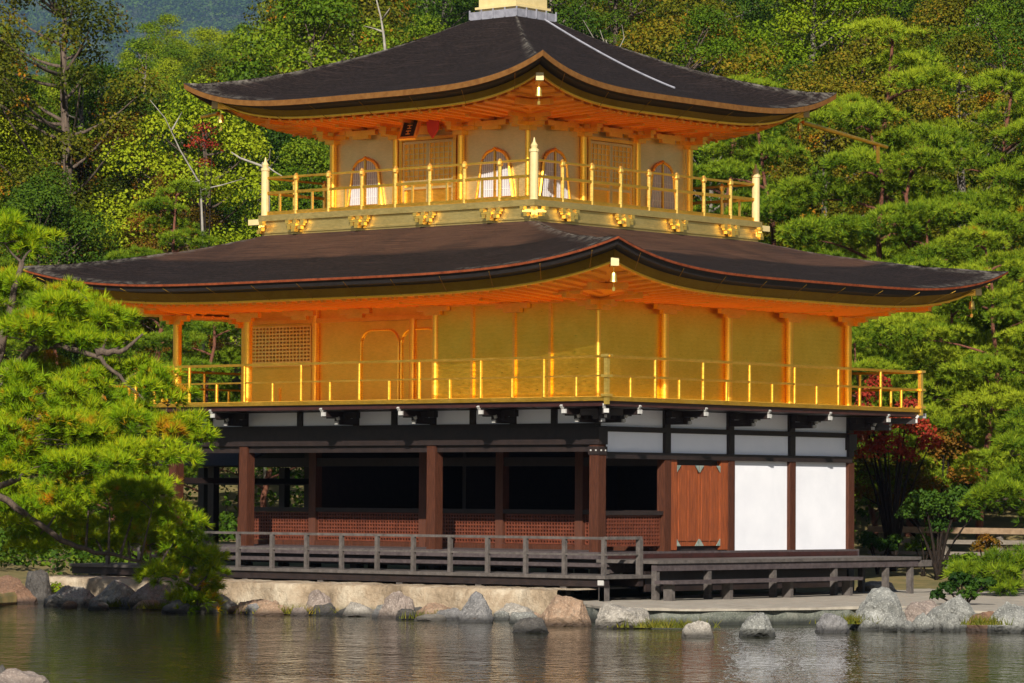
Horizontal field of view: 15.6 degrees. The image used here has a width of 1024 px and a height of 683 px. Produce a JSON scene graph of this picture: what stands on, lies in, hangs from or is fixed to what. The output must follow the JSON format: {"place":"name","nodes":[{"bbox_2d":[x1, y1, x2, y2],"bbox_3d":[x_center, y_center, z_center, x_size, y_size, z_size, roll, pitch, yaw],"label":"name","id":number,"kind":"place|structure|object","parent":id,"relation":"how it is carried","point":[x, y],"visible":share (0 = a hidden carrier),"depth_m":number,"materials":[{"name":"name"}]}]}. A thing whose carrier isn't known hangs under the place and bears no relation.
{"place":"outdoors","nodes":[
{"label":"outdoors","id":0,"kind":"place"},
{"bbox_2d":[0,0,273,72],"bbox_3d":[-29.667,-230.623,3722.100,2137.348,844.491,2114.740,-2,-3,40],"label":"hill","id":1,"kind":"structure","parent":0,"point":[134,13],"depth_m":3986.49,"materials":[{"name":"plant"}]},
{"bbox_2d":[0,0,274,95],"bbox_3d":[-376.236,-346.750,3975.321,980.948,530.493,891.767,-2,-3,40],"label":"hill wood","id":2,"kind":"object","parent":1,"relation":"on","point":[183,11],"visible":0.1,"depth_m":3966.70,"materials":[{"name":"green plant"}]},
{"bbox_2d":[49,574,628,614],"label":"bank","id":3,"kind":"structure","parent":0,"point":[341,594],"depth_m":73.60,"materials":[{"name":"stone"}]},
{"bbox_2d":[0,603,1023,682],"bbox_3d":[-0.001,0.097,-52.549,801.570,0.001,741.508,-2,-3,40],"label":"pond water","id":4,"kind":"structure","parent":0,"point":[55,644],"depth_m":54.62,"materials":[{"name":"black liquid"}]},
{"bbox_2d":[0,668,49,682],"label":"rock","id":5,"kind":"object","parent":4,"relation":"in","point":[13,675],"visible":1,"depth_m":43.09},
{"bbox_2d":[43,585,94,606],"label":"rock","id":6,"kind":"object","parent":4,"relation":"in","point":[81,596],"visible":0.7,"depth_m":75.70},
{"bbox_2d":[88,580,134,607],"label":"rock","id":7,"kind":"object","parent":4,"relation":"in","point":[113,590],"visible":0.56,"depth_m":75.13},
{"bbox_2d":[128,582,174,607],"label":"rock","id":8,"kind":"object","parent":4,"relation":"in","point":[144,592],"visible":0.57,"depth_m":74.59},
{"bbox_2d":[377,591,414,618],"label":"rock","id":9,"kind":"object","parent":4,"relation":"in","point":[394,603],"visible":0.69,"depth_m":69.37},
{"bbox_2d":[458,591,493,622],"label":"rock","id":10,"kind":"object","parent":4,"relation":"in","point":[476,606],"visible":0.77,"depth_m":67.44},
{"bbox_2d":[512,617,548,632],"bbox_3d":[0.313,4.791,62.608,0.581,0.365,0.462,2,-3,-35],"label":"rock","id":11,"kind":"object","parent":4,"relation":"in","point":[531,625],"visible":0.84,"depth_m":62.51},
{"bbox_2d":[541,595,591,625],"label":"rock","id":12,"kind":"object","parent":4,"relation":"in","point":[559,610],"visible":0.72,"depth_m":65.77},
{"bbox_2d":[595,602,650,628],"bbox_3d":[1.936,4.839,64.949,0.859,0.621,0.784,-2,-3,40],"label":"rock","id":13,"kind":"object","parent":4,"relation":"in","point":[610,615],"visible":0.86,"depth_m":64.75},
{"bbox_2d":[681,620,713,637],"bbox_3d":[3.026,4.738,60.868,0.561,0.398,0.305,0,-2,-4],"label":"rock","id":14,"kind":"object","parent":4,"relation":"in","point":[699,629],"visible":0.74,"depth_m":60.77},
{"bbox_2d":[739,612,775,636],"bbox_3d":[4.008,4.719,61.461,0.543,0.551,0.521,-2,-3,40],"label":"rock","id":15,"kind":"object","parent":4,"relation":"in","point":[756,624],"visible":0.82,"depth_m":61.30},
{"bbox_2d":[815,612,849,632],"bbox_3d":[5.421,4.838,63.455,0.566,0.487,0.510,-2,-3,40],"label":"rock","id":16,"kind":"object","parent":4,"relation":"in","point":[829,623],"visible":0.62,"depth_m":63.30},
{"bbox_2d":[849,587,906,629],"bbox_3d":[6.403,4.787,65.202,0.948,1.027,0.861,-2,-3,40],"label":"rock","id":17,"kind":"object","parent":4,"relation":"in","point":[882,603],"visible":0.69,"depth_m":64.99,"materials":[{"name":"stone"}]},
{"bbox_2d":[904,599,936,621],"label":"rock","id":18,"kind":"object","parent":4,"relation":"in","point":[913,611],"visible":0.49,"depth_m":65.12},
{"bbox_2d":[927,594,975,630],"bbox_3d":[7.650,4.827,64.921,0.858,0.896,0.794,-2,-3,40],"label":"rock","id":19,"kind":"object","parent":4,"relation":"in","point":[960,607],"visible":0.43,"depth_m":64.77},
{"bbox_2d":[987,601,1023,632],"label":"rock","id":20,"kind":"object","parent":4,"relation":"in","point":[1007,610],"visible":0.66,"depth_m":63.84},
{"bbox_2d":[0,36,1023,613],"bbox_3d":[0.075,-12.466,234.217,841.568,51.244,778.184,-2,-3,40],"label":"ground","id":21,"kind":"structure","parent":0,"point":[1008,518],"depth_m":92.41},
{"bbox_2d":[0,575,37,603],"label":"rock","id":22,"kind":"object","parent":21,"relation":"on","point":[24,594],"visible":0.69,"depth_m":77.27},
{"bbox_2d":[25,569,50,602],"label":"rock","id":23,"kind":"object","parent":21,"relation":"on","point":[37,584],"visible":0.43,"depth_m":77.91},
{"bbox_2d":[0,109,79,384],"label":"broadleaf tree","id":24,"kind":"object","parent":21,"relation":"on","point":[4,139],"visible":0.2,"depth_m":116.82,"materials":[{"name":"green plant"}]},
{"bbox_2d":[0,72,89,356],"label":"broadleaf tree","id":25,"kind":"object","parent":21,"relation":"on","point":[32,91],"visible":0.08,"depth_m":119.93,"materials":[{"name":"green plant"}]},
{"bbox_2d":[28,32,69,90],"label":"broadleaf tree","id":26,"kind":"object","parent":21,"relation":"on","point":[56,55],"visible":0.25,"depth_m":234.54,"materials":[{"name":"green plant"}]},
{"bbox_2d":[0,221,110,485],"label":"pine tree","id":27,"kind":"object","parent":21,"relation":"on","point":[11,260],"visible":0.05,"depth_m":103.16,"materials":[{"name":"green plant"}]},
{"bbox_2d":[0,263,137,482],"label":"pine tree","id":28,"kind":"object","parent":21,"relation":"on","point":[10,343],"visible":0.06,"depth_m":99.58,"materials":[{"name":"green plant"}]},
{"bbox_2d":[0,164,141,422],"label":"broadleaf tree","id":29,"kind":"object","parent":21,"relation":"on","point":[31,192],"visible":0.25,"depth_m":109.95,"materials":[{"name":"green plant"}]},
{"bbox_2d":[27,63,137,262],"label":"broadleaf tree","id":30,"kind":"object","parent":21,"relation":"on","point":[82,102],"visible":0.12,"depth_m":122.09,"materials":[{"name":"green plant"}]},
{"bbox_2d":[0,0,173,414],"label":"broadleaf tree","id":31,"kind":"object","parent":21,"relation":"on","point":[68,146],"visible":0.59,"depth_m":115.72,"materials":[{"name":"green plant"}]},
{"bbox_2d":[37,62,154,244],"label":"broadleaf tree","id":32,"kind":"object","parent":21,"relation":"on","point":[90,117],"visible":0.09,"depth_m":123.42,"materials":[{"name":"green plant"}]},
{"bbox_2d":[19,344,191,520],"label":"pine tree","id":33,"kind":"object","parent":21,"relation":"on","point":[129,353],"visible":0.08,"depth_m":96.80,"materials":[{"name":"green plant"}]},
{"bbox_2d":[0,202,235,612],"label":"pine tree","id":34,"kind":"object","parent":21,"relation":"on","point":[90,420],"visible":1,"depth_m":69.47,"materials":[{"name":"green plant"}]},
{"bbox_2d":[116,20,170,93],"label":"broadleaf tree","id":35,"kind":"object","parent":21,"relation":"on","point":[146,26],"visible":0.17,"depth_m":208.94,"materials":[{"name":"green plant"}]},
{"bbox_2d":[116,37,175,131],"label":"broadleaf tree","id":36,"kind":"object","parent":21,"relation":"on","point":[142,45],"visible":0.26,"depth_m":164.49,"materials":[{"name":"green plant"}]},
{"bbox_2d":[49,110,251,384],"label":"broadleaf tree","id":37,"kind":"object","parent":21,"relation":"on","point":[124,135],"visible":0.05,"depth_m":120.79,"materials":[{"name":"green plant"}]},
{"bbox_2d":[65,176,240,495],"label":"pine tree","id":38,"kind":"object","parent":21,"relation":"on","point":[160,200],"visible":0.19,"depth_m":103.99,"materials":[{"name":"green plant"}]},
{"bbox_2d":[132,57,190,108],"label":"broadleaf tree","id":39,"kind":"object","parent":21,"relation":"on","point":[171,72],"visible":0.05,"depth_m":184.41,"materials":[{"name":"green plant"}]},
{"bbox_2d":[72,91,251,402],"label":"broadleaf tree","id":40,"kind":"object","parent":21,"relation":"on","point":[181,142],"visible":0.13,"depth_m":117.48,"materials":[{"name":"green plant"}]},
{"bbox_2d":[139,12,191,96],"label":"broadleaf tree","id":41,"kind":"object","parent":21,"relation":"on","point":[170,19],"visible":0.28,"depth_m":201.26,"materials":[{"name":"green plant"}]},
{"bbox_2d":[126,38,204,94],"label":"broadleaf tree","id":42,"kind":"object","parent":21,"relation":"on","point":[174,52],"visible":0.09,"depth_m":192.52,"materials":[{"name":"green plant"}]},
{"bbox_2d":[103,167,235,382],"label":"broadleaf tree","id":43,"kind":"object","parent":21,"relation":"on","point":[192,219],"visible":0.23,"depth_m":112.73,"materials":[{"name":"green plant"}]},
{"bbox_2d":[103,321,265,491],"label":"pine tree","id":44,"kind":"object","parent":21,"relation":"on","point":[196,358],"visible":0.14,"depth_m":95.92,"materials":[{"name":"green plant"}]},
{"bbox_2d":[73,75,299,400],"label":"broadleaf tree","id":45,"kind":"object","parent":21,"relation":"on","point":[247,143],"visible":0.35,"depth_m":113.97,"materials":[{"name":"green plant"}]},
{"bbox_2d":[144,56,235,225],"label":"broadleaf tree","id":46,"kind":"object","parent":21,"relation":"on","point":[209,74],"visible":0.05,"depth_m":146.17,"materials":[{"name":"green plant"}]},
{"bbox_2d":[183,121,223,348],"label":"maple tree","id":47,"kind":"object","parent":21,"relation":"on","point":[203,142],"visible":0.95,"depth_m":109.30,"materials":[{"name":"plant"}]},
{"bbox_2d":[181,26,225,72],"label":"broadleaf tree","id":48,"kind":"object","parent":21,"relation":"on","point":[205,36],"visible":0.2,"depth_m":229.06,"materials":[{"name":"green plant"}]},
{"bbox_2d":[184,328,296,506],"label":"pine tree","id":49,"kind":"object","parent":21,"relation":"on","point":[234,396],"visible":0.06,"depth_m":98.68,"materials":[{"name":"green plant"}]},
{"bbox_2d":[186,72,326,239],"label":"broadleaf tree","id":50,"kind":"object","parent":21,"relation":"on","point":[273,137],"visible":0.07,"depth_m":122.24,"materials":[{"name":"green plant"}]},
{"bbox_2d":[239,137,329,335],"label":"broadleaf tree","id":51,"kind":"object","parent":21,"relation":"on","point":[313,152],"visible":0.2,"depth_m":116.70,"materials":[{"name":"green plant"}]},
{"bbox_2d":[173,0,405,215],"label":"broadleaf tree","id":52,"kind":"object","parent":21,"relation":"on","point":[316,11],"visible":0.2,"depth_m":124.47,"materials":[{"name":"green plant"}]},
{"bbox_2d":[240,0,437,204],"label":"broadleaf tree","id":53,"kind":"object","parent":21,"relation":"on","point":[374,11],"visible":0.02,"depth_m":132.16,"materials":[{"name":"green plant"}]},
{"bbox_2d":[382,12,449,45],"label":"broadleaf tree","id":54,"kind":"object","parent":21,"relation":"on","point":[431,30],"visible":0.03,"depth_m":152.79,"materials":[{"name":"green plant"}]},
{"bbox_2d":[385,0,478,41],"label":"broadleaf tree","id":55,"kind":"object","parent":21,"relation":"on","point":[443,6],"visible":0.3,"depth_m":157.17,"materials":[{"name":"green plant"}]},
{"bbox_2d":[0,281,1023,574],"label":"undergrowth","id":56,"kind":"object","parent":21,"relation":"on","point":[68,557],"visible":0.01,"depth_m":94.33,"materials":[{"name":"green plant"}]},
{"bbox_2d":[23,0,1008,601],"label":"pavilion","id":57,"kind":"structure","parent":21,"relation":"on","point":[505,304],"depth_m":77.21,"materials":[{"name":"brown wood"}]},
{"bbox_2d":[347,156,382,206],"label":"window","id":58,"kind":"structure","parent":57,"relation":"in","point":[370,178],"depth_m":79.48,"materials":[{"name":"paper"}]},
{"bbox_2d":[360,320,431,399],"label":"door","id":59,"kind":"structure","parent":57,"relation":"in","point":[389,340],"depth_m":79.55,"materials":[{"name":"gold metal"}]},
{"bbox_2d":[399,134,457,202],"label":"door","id":60,"kind":"structure","parent":57,"relation":"in","point":[441,151],"depth_m":78.32,"materials":[{"name":"gold metal"}]},
{"bbox_2d":[475,147,513,198],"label":"window","id":61,"kind":"structure","parent":57,"relation":"in","point":[490,190],"depth_m":77.16,"materials":[{"name":"paper"}]},
{"bbox_2d":[538,148,570,198],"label":"window","id":62,"kind":"structure","parent":57,"relation":"in","point":[548,187],"depth_m":77.24,"materials":[{"name":"paper"}]},
{"bbox_2d":[587,137,635,204],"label":"door","id":63,"kind":"structure","parent":57,"relation":"in","point":[604,153],"depth_m":78.65,"materials":[{"name":"gold metal"}]},
{"bbox_2d":[651,160,674,208],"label":"window","id":64,"kind":"structure","parent":57,"relation":"in","point":[659,199],"depth_m":80.02,"materials":[{"name":"paper"}]},
{"bbox_2d":[671,460,727,550],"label":"door","id":65,"kind":"structure","parent":57,"relation":"in","point":[699,488],"depth_m":75.60,"materials":[{"name":"brown wood"}]},
{"bbox_2d":[547,0,613,38],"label":"broadleaf tree","id":66,"kind":"object","parent":21,"relation":"on","point":[572,16],"visible":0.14,"depth_m":131.72,"materials":[{"name":"green plant"}]},
{"bbox_2d":[560,0,645,51],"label":"broadleaf tree","id":67,"kind":"object","parent":21,"relation":"on","point":[607,17],"visible":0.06,"depth_m":140.68,"materials":[{"name":"green plant"}]},
{"bbox_2d":[548,0,702,51],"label":"broadleaf tree","id":68,"kind":"object","parent":21,"relation":"on","point":[616,28],"visible":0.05,"depth_m":148.00,"materials":[{"name":"green plant"}]},
{"bbox_2d":[615,0,788,240],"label":"broadleaf tree","id":69,"kind":"object","parent":21,"relation":"on","point":[657,31],"visible":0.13,"depth_m":122.96,"materials":[{"name":"green plant"}]},
{"bbox_2d":[645,0,794,81],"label":"broadleaf tree","id":70,"kind":"object","parent":21,"relation":"on","point":[756,9],"visible":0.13,"depth_m":143.01,"materials":[{"name":"green plant"}]},
{"bbox_2d":[693,138,766,241],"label":"broadleaf tree","id":71,"kind":"object","parent":21,"relation":"on","point":[696,157],"visible":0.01,"depth_m":113.28,"materials":[{"name":"green plant"}]},
{"bbox_2d":[668,4,820,242],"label":"broadleaf tree","id":72,"kind":"object","parent":21,"relation":"on","point":[720,44],"visible":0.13,"depth_m":116.83,"materials":[{"name":"green plant"}]},
{"bbox_2d":[693,73,825,216],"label":"pine tree","id":73,"kind":"object","parent":21,"relation":"on","point":[725,152],"visible":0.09,"depth_m":103.39,"materials":[{"name":"green plant"}]},
{"bbox_2d":[586,607,977,624],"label":"landing base","id":74,"kind":"object","parent":21,"relation":"on","point":[774,617],"visible":0.06,"depth_m":67.01,"materials":[{"name":"stone"}]},
{"bbox_2d":[576,588,1023,612],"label":"landing","id":75,"kind":"object","parent":74,"relation":"on","point":[985,601],"visible":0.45,"depth_m":71.23,"materials":[{"name":"stone"}]},
{"bbox_2d":[693,118,908,375],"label":"pine tree","id":76,"kind":"object","parent":21,"relation":"on","point":[788,209],"visible":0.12,"depth_m":101.06,"materials":[{"name":"green plant"}]},
{"bbox_2d":[704,0,908,172],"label":"broadleaf tree","id":77,"kind":"object","parent":21,"relation":"on","point":[814,11],"visible":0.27,"depth_m":130.29,"materials":[{"name":"green plant"}]},
{"bbox_2d":[756,57,856,250],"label":"broadleaf tree","id":78,"kind":"object","parent":21,"relation":"on","point":[782,70],"visible":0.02,"depth_m":122.90,"materials":[{"name":"green plant"}]},
{"bbox_2d":[739,70,918,258],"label":"broadleaf tree","id":79,"kind":"object","parent":21,"relation":"on","point":[819,138],"visible":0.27,"depth_m":112.38,"materials":[{"name":"green plant"}]},
{"bbox_2d":[776,0,917,107],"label":"broadleaf tree","id":80,"kind":"object","parent":21,"relation":"on","point":[847,36],"visible":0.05,"depth_m":137.55,"materials":[{"name":"green plant"}]},
{"bbox_2d":[751,28,987,254],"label":"broadleaf tree","id":81,"kind":"object","parent":21,"relation":"on","point":[844,59],"visible":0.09,"depth_m":119.48,"materials":[{"name":"green plant"}]},
{"bbox_2d":[785,0,955,99],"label":"broadleaf tree","id":82,"kind":"object","parent":21,"relation":"on","point":[938,30],"visible":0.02,"depth_m":144.52,"materials":[{"name":"green plant"}]},
{"bbox_2d":[856,530,902,574],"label":"shrub","id":83,"kind":"object","parent":21,"relation":"on","point":[864,540],"visible":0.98,"depth_m":85.73,"materials":[{"name":"green plant"}]},
{"bbox_2d":[762,98,1023,439],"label":"pine tree","id":84,"kind":"object","parent":21,"relation":"on","point":[838,187],"visible":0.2,"depth_m":98.17,"materials":[{"name":"green plant"}]},
{"bbox_2d":[767,15,1018,404],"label":"pine tree","id":85,"kind":"object","parent":21,"relation":"on","point":[907,57],"visible":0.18,"depth_m":102.84,"materials":[{"name":"green plant"}]},
{"bbox_2d":[847,374,944,571],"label":"maple tree","id":86,"kind":"object","parent":21,"relation":"on","point":[890,523],"visible":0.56,"depth_m":86.83,"materials":[{"name":"red plant"}]},
{"bbox_2d":[852,327,964,549],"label":"pine tree","id":87,"kind":"object","parent":21,"relation":"on","point":[868,360],"visible":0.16,"depth_m":92.62,"materials":[{"name":"green plant"}]},
{"bbox_2d":[852,425,982,558],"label":"maple tree","id":88,"kind":"object","parent":21,"relation":"on","point":[952,442],"visible":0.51,"depth_m":88.73,"materials":[{"name":"red plant"}]},
{"bbox_2d":[903,532,936,575],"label":"shrub","id":89,"kind":"object","parent":21,"relation":"on","point":[919,544],"visible":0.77,"depth_m":85.93,"materials":[{"name":"green plant"}]},
{"bbox_2d":[828,121,1023,521],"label":"pine tree","id":90,"kind":"object","parent":21,"relation":"on","point":[934,138],"visible":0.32,"depth_m":97.76,"materials":[{"name":"green plant"}]},
{"bbox_2d":[872,0,991,67],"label":"broadleaf tree","id":91,"kind":"object","parent":21,"relation":"on","point":[902,14],"visible":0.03,"depth_m":149.44,"materials":[{"name":"green plant"}]},
{"bbox_2d":[852,197,1023,536],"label":"pine tree","id":92,"kind":"object","parent":21,"relation":"on","point":[945,209],"visible":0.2,"depth_m":95.97,"materials":[{"name":"green plant"}]},
{"bbox_2d":[852,284,1023,536],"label":"pine tree","id":93,"kind":"object","parent":21,"relation":"on","point":[915,358],"visible":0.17,"depth_m":91.93,"materials":[{"name":"green plant"}]},
{"bbox_2d":[854,224,1023,557],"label":"pine tree","id":94,"kind":"object","parent":21,"relation":"on","point":[975,234],"visible":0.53,"depth_m":89.15,"materials":[{"name":"green plant"}]},
{"bbox_2d":[894,484,983,579],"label":"green maple","id":95,"kind":"object","parent":21,"relation":"on","point":[937,553],"visible":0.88,"depth_m":84.76,"materials":[{"name":"green plant"}]},
{"bbox_2d":[867,526,1023,568],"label":"wooden fence","id":96,"kind":"object","parent":21,"relation":"on","point":[999,532],"visible":0.45,"depth_m":88.12,"materials":[{"name":"brown wood"}]},
{"bbox_2d":[877,0,1023,153],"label":"broadleaf tree","id":97,"kind":"object","parent":21,"relation":"on","point":[940,7],"visible":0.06,"depth_m":136.34,"materials":[{"name":"green plant"}]},
{"bbox_2d":[889,0,1023,249],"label":"broadleaf tree","id":98,"kind":"object","parent":21,"relation":"on","point":[995,14],"visible":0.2,"depth_m":120.44,"materials":[{"name":"green plant"}]},
{"bbox_2d":[894,29,1022,182],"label":"broadleaf tree","id":99,"kind":"object","parent":21,"relation":"on","point":[930,50],"visible":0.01,"depth_m":130.80,"materials":[{"name":"green plant"}]},
{"bbox_2d":[899,30,1023,279],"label":"broadleaf tree","id":100,"kind":"object","parent":21,"relation":"on","point":[962,48],"visible":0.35,"depth_m":111.40,"materials":[{"name":"green plant"}]},
{"bbox_2d":[929,571,996,602],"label":"shrub","id":101,"kind":"object","parent":21,"relation":"on","point":[974,586],"visible":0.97,"depth_m":69.86,"materials":[{"name":"green plant"}]},
{"bbox_2d":[905,265,1023,500],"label":"pine tree","id":102,"kind":"object","parent":21,"relation":"on","point":[1009,394],"visible":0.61,"depth_m":88.23,"materials":[{"name":"green plant"}]},
{"bbox_2d":[916,67,1023,498],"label":"pine tree","id":103,"kind":"object","parent":21,"relation":"on","point":[995,78],"visible":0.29,"depth_m":100.65,"materials":[{"name":"green plant"}]},
{"bbox_2d":[927,88,1023,381],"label":"pine tree","id":104,"kind":"object","parent":21,"relation":"on","point":[1011,174],"visible":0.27,"depth_m":97.14,"materials":[{"name":"green plant"}]},
{"bbox_2d":[938,403,1023,596],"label":"pine tree","id":105,"kind":"object","parent":21,"relation":"on","point":[1007,488],"visible":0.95,"depth_m":76.83,"materials":[{"name":"green plant"}]},
{"bbox_2d":[946,0,1023,210],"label":"broadleaf tree","id":106,"kind":"object","parent":21,"relation":"on","point":[1017,15],"visible":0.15,"depth_m":125.32,"materials":[{"name":"green plant"}]},
{"bbox_2d":[607,617,722,627],"bbox_3d":[2.620,4.853,64.772,2.151,0.200,0.586,1,-2,-6],"label":"grass tuft","id":107,"kind":"object","parent":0,"point":[664,624],"visible":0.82,"depth_m":64.65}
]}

